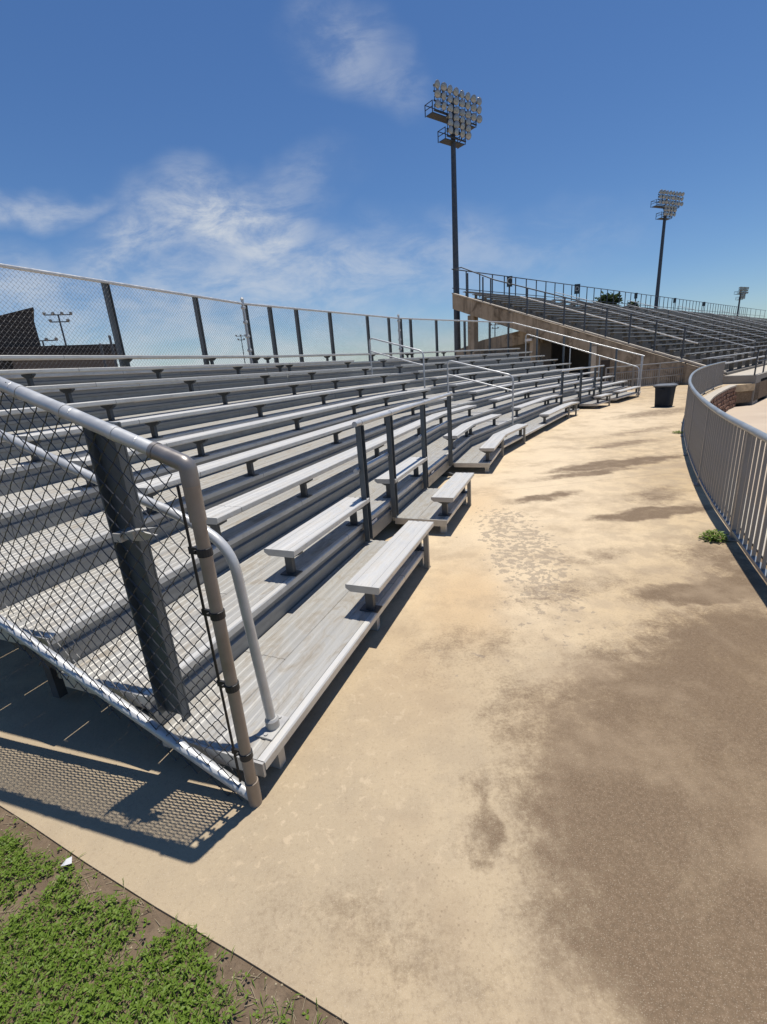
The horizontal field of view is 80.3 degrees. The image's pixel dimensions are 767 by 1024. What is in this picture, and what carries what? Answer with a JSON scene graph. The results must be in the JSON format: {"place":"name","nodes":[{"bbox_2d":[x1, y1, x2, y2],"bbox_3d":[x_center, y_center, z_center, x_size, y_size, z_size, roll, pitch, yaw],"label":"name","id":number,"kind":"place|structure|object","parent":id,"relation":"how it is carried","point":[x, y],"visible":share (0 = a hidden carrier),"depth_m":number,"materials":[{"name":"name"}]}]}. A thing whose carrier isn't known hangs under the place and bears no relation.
{"place":"outdoors","nodes":[
{"label":"outdoors","id":0,"kind":"place"},
{"bbox_2d":[0,818,326,1023],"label":"grass","id":1,"kind":"structure","parent":0,"point":[85,1012],"depth_m":1.49,"materials":[{"name":"green plant"}]},
{"bbox_2d":[61,857,71,865],"bbox_3d":[-1.261,1.391,1.810,0.042,0.021,0.033,-4,17,0],"label":"paper scrap","id":2,"kind":"object","parent":1,"relation":"on","point":[67,861],"visible":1,"depth_m":1.81,"materials":[{"name":"white paper"}]},
{"bbox_2d":[0,370,766,1023],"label":"lawn soil","id":3,"kind":"structure","parent":0,"point":[228,960],"depth_m":1.53,"materials":[{"name":"brown soil"}]},
{"bbox_2d":[0,307,40,416],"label":"dark building","id":4,"kind":"structure","parent":3,"relation":"on","point":[17,331],"depth_m":44.90,"materials":[{"name":"brown metal"}]},
{"bbox_2d":[40,337,57,345],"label":"floodlight pole","id":5,"kind":"object","parent":3,"relation":"on","point":[55,338],"visible":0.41,"depth_m":68.87,"materials":[{"name":"metal"}]},
{"bbox_2d":[42,312,71,344],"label":"floodlight pole","id":6,"kind":"object","parent":3,"relation":"on","point":[50,320],"visible":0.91,"depth_m":69.71,"materials":[{"name":"metal"}]},
{"bbox_2d":[2,344,119,413],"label":"building","id":7,"kind":"structure","parent":3,"relation":"on","point":[88,351],"depth_m":46.48,"materials":[{"name":"brown brick"}]},
{"bbox_2d":[0,813,342,1023],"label":"soil crumbs","id":8,"kind":"object","parent":3,"relation":"on","point":[245,1006],"visible":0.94,"depth_m":1.54,"materials":[{"name":"soil"}]},
{"bbox_2d":[0,383,766,1023],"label":"concrete walk","id":9,"kind":"structure","parent":3,"relation":"on","point":[520,777],"depth_m":2.08,"materials":[{"name":"beige concrete"}]},
{"bbox_2d":[99,343,106,366],"bbox_3d":[-12.509,-5.696,20.878,0.125,3.870,0.119,-4,17,0],"label":"slim pole","id":10,"kind":"object","parent":9,"relation":"on","point":[102,353],"visible":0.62,"depth_m":20.39,"materials":[{"name":"metal"}]},
{"bbox_2d":[108,335,117,366],"bbox_3d":[-12.147,-5.941,21.020,0.125,4.200,0.119,-4,17,0],"label":"slim pole","id":11,"kind":"object","parent":9,"relation":"on","point":[112,348],"visible":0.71,"depth_m":20.54,"materials":[{"name":"metal"}]},
{"bbox_2d":[0,377,261,807],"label":"chain link fence","id":12,"kind":"object","parent":9,"relation":"on","point":[108,443],"visible":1,"depth_m":1.89,"materials":[{"name":"metal"}]},
{"bbox_2d":[0,355,505,776],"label":"bleacher section","id":13,"kind":"object","parent":9,"relation":"on","point":[284,503],"visible":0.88,"depth_m":3.92,"materials":[{"name":"metal"}]},
{"bbox_2d":[0,430,289,740],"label":"stair handrail","id":14,"kind":"object","parent":13,"relation":"on","point":[272,727],"visible":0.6,"depth_m":2.08,"materials":[{"name":"grey metal"}]},
{"bbox_2d":[352,392,452,541],"bbox_3d":[0.434,-0.805,5.846,0.099,1.183,3.715,3,19,22],"label":"guard rail","id":15,"kind":"object","parent":13,"relation":"attached to","point":[363,463],"visible":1,"depth_m":4.93,"materials":[{"name":"metal"}]},
{"bbox_2d":[264,352,571,446],"bbox_3d":[1.290,-3.345,12.781,6.382,2.486,7.207,7,21,32],"label":"bleacher section","id":16,"kind":"object","parent":9,"relation":"on","point":[485,411],"visible":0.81,"depth_m":12.04,"materials":[{"name":"metal"}]},
{"bbox_2d":[0,263,512,369],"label":"back fence","id":17,"kind":"object","parent":16,"relation":"attached to","point":[107,294],"visible":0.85,"depth_m":10.23,"materials":[{"name":"metal"}]},
{"bbox_2d":[369,338,425,387],"bbox_3d":[0.359,-3.922,12.306,1.692,1.622,0.042,7,21,32],"label":"aisle handrail","id":18,"kind":"object","parent":16,"relation":"on","point":[370,339],"visible":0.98,"depth_m":12.15,"materials":[{"name":"silver metal"}]},
{"bbox_2d":[447,360,513,425],"bbox_3d":[2.400,-2.949,11.386,1.742,1.720,0.042,7,21,32],"label":"aisle handrail","id":19,"kind":"object","parent":16,"relation":"on","point":[510,375],"visible":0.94,"depth_m":11.14,"materials":[{"name":"silver metal"}]},
{"bbox_2d":[410,348,640,415],"bbox_3d":[5.731,-5.324,18.036,6.382,2.488,8.287,12,24,42],"label":"bleacher section","id":20,"kind":"object","parent":9,"relation":"on","point":[538,379],"visible":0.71,"depth_m":17.43,"materials":[{"name":"metal"}]},
{"bbox_2d":[559,365,603,404],"bbox_3d":[6.890,-4.386,15.737,0.099,1.183,3.770,12,24,42],"label":"guard rail","id":21,"kind":"object","parent":20,"relation":"attached to","point":[580,384],"visible":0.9,"depth_m":15.61,"materials":[{"name":"metal"}]},
{"bbox_2d":[513,322,644,394],"bbox_3d":[8.600,-7.122,20.751,6.016,3.553,0.060,12,24,42],"label":"end guardrail","id":22,"kind":"object","parent":9,"relation":"on","point":[616,354],"visible":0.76,"depth_m":20.19,"materials":[{"name":"metal"}]},
{"bbox_2d":[525,334,639,394],"bbox_3d":[8.732,-6.698,20.432,5.098,2.916,0.048,12,24,42],"label":"aisle handrail","id":23,"kind":"object","parent":9,"relation":"on","point":[587,352],"visible":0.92,"depth_m":20.03,"materials":[{"name":"silver metal"}]},
{"bbox_2d":[653,383,678,406],"bbox_3d":[9.084,-3.770,14.700,0.590,0.710,0.590,-16,21,-33],"label":"trash can","id":24,"kind":"object","parent":9,"relation":"on","point":[664,395],"visible":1,"depth_m":14.54,"materials":[{"name":"black plastic"}]},
{"bbox_2d":[604,357,734,387],"bbox_3d":[14.280,-6.842,22.533,8.072,1.143,0.053,-9,18,-16],"label":"picket railing","id":25,"kind":"object","parent":9,"relation":"on","point":[633,376],"visible":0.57,"depth_m":22.23,"materials":[{"name":"grey metal"}]},
{"bbox_2d":[697,529,728,541],"bbox_3d":[3.187,0.220,4.395,0.242,0.110,0.254,-19,23,-39],"label":"weed","id":26,"kind":"object","parent":9,"relation":"on","point":[717,537],"visible":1,"depth_m":4.37,"materials":[{"name":"green plant"}]},
{"bbox_2d":[424,79,481,355],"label":"light tower","id":27,"kind":"structure","parent":3,"relation":"on","point":[453,120],"depth_m":31.01,"materials":[{"name":"metal"}]},
{"bbox_2d":[595,291,623,304],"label":"tree","id":28,"kind":"object","parent":3,"relation":"on","point":[604,298],"visible":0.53,"depth_m":73.77,"materials":[{"name":"green plant"}]},
{"bbox_2d":[628,301,639,309],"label":"tree","id":29,"kind":"object","parent":3,"relation":"on","point":[633,303],"visible":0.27,"depth_m":73.19,"materials":[{"name":"green plant"}]},
{"bbox_2d":[650,189,684,311],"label":"light tower","id":30,"kind":"structure","parent":3,"relation":"on","point":[671,208],"depth_m":55.47,"materials":[{"name":"metal"}]},
{"bbox_2d":[734,287,748,316],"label":"light tower","id":31,"kind":"structure","parent":3,"relation":"on","point":[743,291],"depth_m":109.16,"materials":[{"name":"metal"}]},
{"bbox_2d":[725,398,766,514],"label":"field apron","id":32,"kind":"object","parent":3,"relation":"on","point":[754,415],"visible":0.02,"depth_m":17.43,"materials":[{"name":"beige concrete"}]},
{"bbox_2d":[452,291,766,404],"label":"stadium stand","id":33,"kind":"object","parent":32,"relation":"on","point":[740,368],"visible":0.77,"depth_m":29.18,"materials":[{"name":"concrete"}]},
{"bbox_2d":[507,276,511,308],"bbox_3d":[7.830,-13.617,28.325,0.340,1.928,0.114,-5,17,-3],"label":"section sign","id":34,"kind":"object","parent":33,"relation":"on","point":[509,281],"visible":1,"depth_m":28.11,"materials":[{"name":"metal"}]},
{"bbox_2d":[453,267,699,358],"bbox_3d":[10.013,-12.014,26.539,0.085,6.695,14.813,-19,23,-40],"label":"stand end railing","id":35,"kind":"object","parent":33,"relation":"on","point":[606,318],"visible":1,"depth_m":25.50,"materials":[{"name":"metal"}]},
{"bbox_2d":[600,360,609,381],"bbox_3d":[12.338,-7.740,25.379,0.020,1.400,0.480,-19,23,-40],"label":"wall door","id":36,"kind":"structure","parent":33,"relation":"in","point":[606,363],"depth_m":25.28,"materials":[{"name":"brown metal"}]},
{"bbox_2d":[452,269,765,317],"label":"railing","id":37,"kind":"object","parent":33,"relation":"on","point":[635,304],"visible":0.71,"depth_m":46.37,"materials":[{"name":"metal"}]},
{"bbox_2d":[574,284,579,299],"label":"section sign","id":38,"kind":"object","parent":37,"relation":"attached to","point":[576,289],"visible":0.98,"depth_m":42.44,"materials":[{"name":"metal"}]},
{"bbox_2d":[554,292,755,356],"bbox_3d":[19.346,-14.244,34.019,0.052,6.248,14.044,-19,23,-40],"label":"stadium handrail","id":39,"kind":"object","parent":33,"relation":"on","point":[577,303],"visible":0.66,"depth_m":33.02,"materials":[{"name":"metal"}]},
{"bbox_2d":[627,300,766,343],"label":"stadium handrail","id":40,"kind":"object","parent":33,"relation":"on","point":[699,321],"visible":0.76,"depth_m":44.11,"materials":[{"name":"metal"}]},
{"bbox_2d":[677,306,765,330],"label":"stadium handrail","id":41,"kind":"object","parent":33,"relation":"on","point":[722,319],"visible":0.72,"depth_m":55.95,"materials":[{"name":"metal"}]},
{"bbox_2d":[719,311,765,323],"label":"stadium handrail","id":42,"kind":"object","parent":33,"relation":"on","point":[742,318],"visible":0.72,"depth_m":71.05,"materials":[{"name":"metal"}]},
{"bbox_2d":[754,349,766,374],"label":"walkway railing","id":43,"kind":"object","parent":33,"relation":"on","point":[764,360],"visible":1,"depth_m":20.67,"materials":[{"name":"metal"}]},
{"bbox_2d":[704,384,766,564],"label":"retaining wall","id":44,"kind":"structure","parent":32,"relation":"on","point":[723,399],"depth_m":18.01,"materials":[{"name":"concrete"}]},
{"bbox_2d":[680,361,766,581],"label":"picket fence","id":45,"kind":"object","parent":44,"relation":"on","point":[710,435],"visible":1,"depth_m":4.71,"materials":[{"name":"grey metal"}]},
{"bbox_2d":[0,0,766,386],"label":"sky","id":46,"kind":"structure","parent":0,"point":[286,153],"materials":[{"name":"blue"}]},
{"bbox_2d":[734,398,764,406],"bbox_3d":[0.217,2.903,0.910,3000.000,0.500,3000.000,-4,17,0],"label":"ground","id":47,"kind":"structure","parent":0,"point":[759,399],"depth_m":22.45,"materials":[{"name":"beige concrete"}]}
]}

